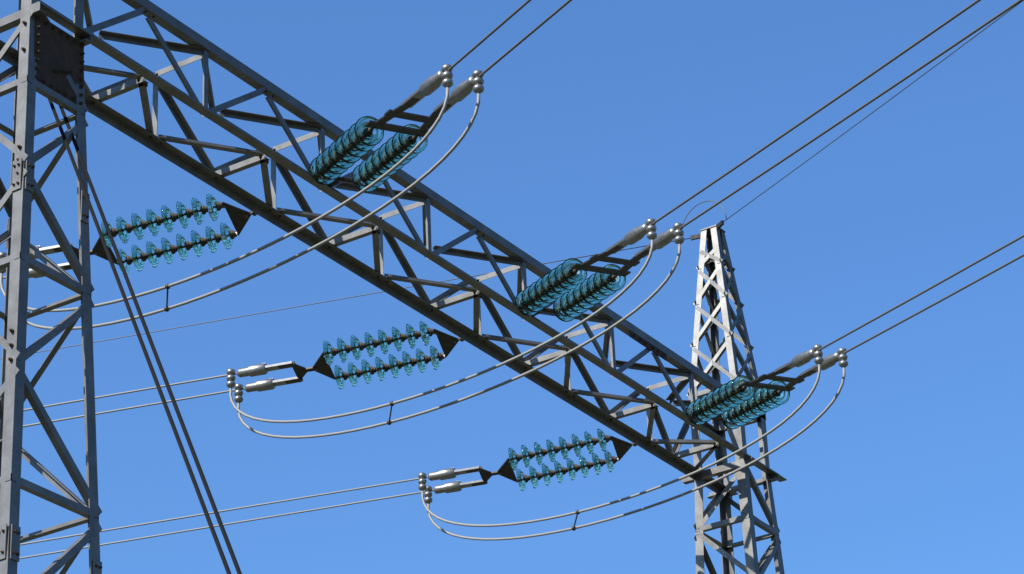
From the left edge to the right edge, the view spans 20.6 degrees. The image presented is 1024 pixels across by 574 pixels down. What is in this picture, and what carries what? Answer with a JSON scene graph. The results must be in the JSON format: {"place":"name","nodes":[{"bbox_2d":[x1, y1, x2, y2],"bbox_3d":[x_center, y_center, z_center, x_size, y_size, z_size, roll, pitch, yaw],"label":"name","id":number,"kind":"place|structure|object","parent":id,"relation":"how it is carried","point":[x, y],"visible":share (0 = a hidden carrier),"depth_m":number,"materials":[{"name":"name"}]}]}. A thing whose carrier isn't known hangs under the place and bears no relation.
{"place":"outdoors","nodes":[
{"label":"outdoors","id":0,"kind":"place"},
{"bbox_2d":[0,0,1023,573],"label":"sky","id":1,"kind":"structure","parent":0,"point":[610,115],"materials":[{"name":"blue"}]},
{"label":"ground","id":2,"kind":"structure","parent":0,"visible":0},
{"bbox_2d":[0,0,101,573],"bbox_3d":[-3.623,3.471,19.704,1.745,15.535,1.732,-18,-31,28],"label":"lattice column","id":3,"kind":"structure","parent":2,"relation":"on","point":[51,61],"depth_m":21.31,"materials":[{"name":"metal"}]},
{"bbox_2d":[0,0,786,498],"bbox_3d":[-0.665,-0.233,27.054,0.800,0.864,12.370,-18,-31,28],"label":"lattice beam","id":4,"kind":"structure","parent":3,"relation":"attached to","point":[198,46],"depth_m":26.24,"materials":[{"name":"metal"}]},
{"bbox_2d":[0,194,256,277],"bbox_3d":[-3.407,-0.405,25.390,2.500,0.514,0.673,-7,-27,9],"label":"phase insulators","id":5,"kind":"object","parent":4,"relation":"attached to","point":[138,226],"visible":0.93,"depth_m":25.36,"materials":[{"name":"glass"}]},
{"bbox_2d":[226,321,464,402],"bbox_3d":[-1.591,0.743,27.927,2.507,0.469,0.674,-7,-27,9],"label":"phase insulators","id":6,"kind":"object","parent":4,"relation":"attached to","point":[356,347],"visible":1,"depth_m":27.92,"materials":[{"name":"glass"}]},
{"bbox_2d":[309,64,483,192],"bbox_3d":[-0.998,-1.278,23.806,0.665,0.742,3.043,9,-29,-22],"label":"phase insulators","id":7,"kind":"object","parent":4,"relation":"attached to","point":[346,150],"visible":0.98,"depth_m":23.93,"materials":[{"name":"glass"}]},
{"bbox_2d":[0,86,479,329],"bbox_3d":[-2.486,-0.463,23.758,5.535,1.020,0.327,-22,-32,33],"label":"phase jumpers","id":8,"kind":"object","parent":7,"relation":"hanging from","point":[166,308],"visible":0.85,"depth_m":23.05,"materials":[{"name":"metal"}]},
{"bbox_2d":[3,0,571,278],"bbox_3d":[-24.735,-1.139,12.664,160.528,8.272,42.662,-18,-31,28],"label":"phase conductors","id":9,"kind":"object","parent":7,"relation":"attached to","point":[515,45],"visible":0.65,"depth_m":21.72,"materials":[{"name":"metal"}]},
{"bbox_2d":[418,429,636,502],"bbox_3d":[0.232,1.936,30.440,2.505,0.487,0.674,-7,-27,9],"label":"phase insulators","id":10,"kind":"object","parent":4,"relation":"attached to","point":[510,463],"visible":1,"depth_m":30.43,"materials":[{"name":"glass"}]},
{"bbox_2d":[515,218,683,321],"bbox_3d":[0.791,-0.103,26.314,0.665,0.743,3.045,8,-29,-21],"label":"phase insulators","id":11,"kind":"object","parent":4,"relation":"attached to","point":[569,289],"visible":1,"depth_m":26.46,"materials":[{"name":"glass"}]},
{"bbox_2d":[229,238,680,438],"bbox_3d":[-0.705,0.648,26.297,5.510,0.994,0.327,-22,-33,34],"label":"phase jumpers","id":12,"kind":"object","parent":11,"relation":"hanging from","point":[623,291],"visible":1,"depth_m":25.80,"materials":[{"name":"metal"}]},
{"bbox_2d":[23,0,1022,426],"bbox_3d":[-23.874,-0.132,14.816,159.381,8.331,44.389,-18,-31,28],"label":"phase conductors","id":13,"kind":"object","parent":11,"relation":"attached to","point":[679,204],"visible":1,"depth_m":22.96,"materials":[{"name":"metal"}]},
{"bbox_2d":[686,344,847,428],"bbox_3d":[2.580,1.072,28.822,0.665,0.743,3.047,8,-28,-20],"label":"phase insulators","id":14,"kind":"object","parent":4,"relation":"attached to","point":[737,402],"visible":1,"depth_m":28.96,"materials":[{"name":"glass"}]},
{"bbox_2d":[19,235,1023,558],"bbox_3d":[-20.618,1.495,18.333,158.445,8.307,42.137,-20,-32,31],"label":"phase conductors","id":15,"kind":"object","parent":14,"relation":"attached to","point":[427,477],"visible":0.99,"depth_m":30.62,"materials":[{"name":"metal"}]},
{"bbox_2d":[421,363,845,540],"bbox_3d":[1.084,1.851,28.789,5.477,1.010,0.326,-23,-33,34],"label":"phase jumpers","id":16,"kind":"object","parent":14,"relation":"hanging from","point":[573,528],"visible":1,"depth_m":28.32,"materials":[{"name":"metal"}]},
{"bbox_2d":[48,99,241,573],"bbox_3d":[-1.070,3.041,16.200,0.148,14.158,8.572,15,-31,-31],"label":"stay cables","id":17,"kind":"object","parent":2,"relation":"on","point":[182,450],"depth_m":19.67,"materials":[{"name":"metal"}]},
{"bbox_2d":[682,225,784,573],"bbox_3d":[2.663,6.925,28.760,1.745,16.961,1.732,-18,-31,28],"label":"lattice column","id":18,"kind":"structure","parent":2,"relation":"on","point":[714,258],"depth_m":31.39,"materials":[{"name":"metal"}]},
{"bbox_2d":[0,0,1023,358],"bbox_3d":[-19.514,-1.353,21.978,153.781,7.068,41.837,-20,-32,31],"label":"earth wires","id":19,"kind":"object","parent":18,"relation":"attached to","point":[718,226],"visible":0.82,"depth_m":32.55,"materials":[{"name":"metal"}]}
]}

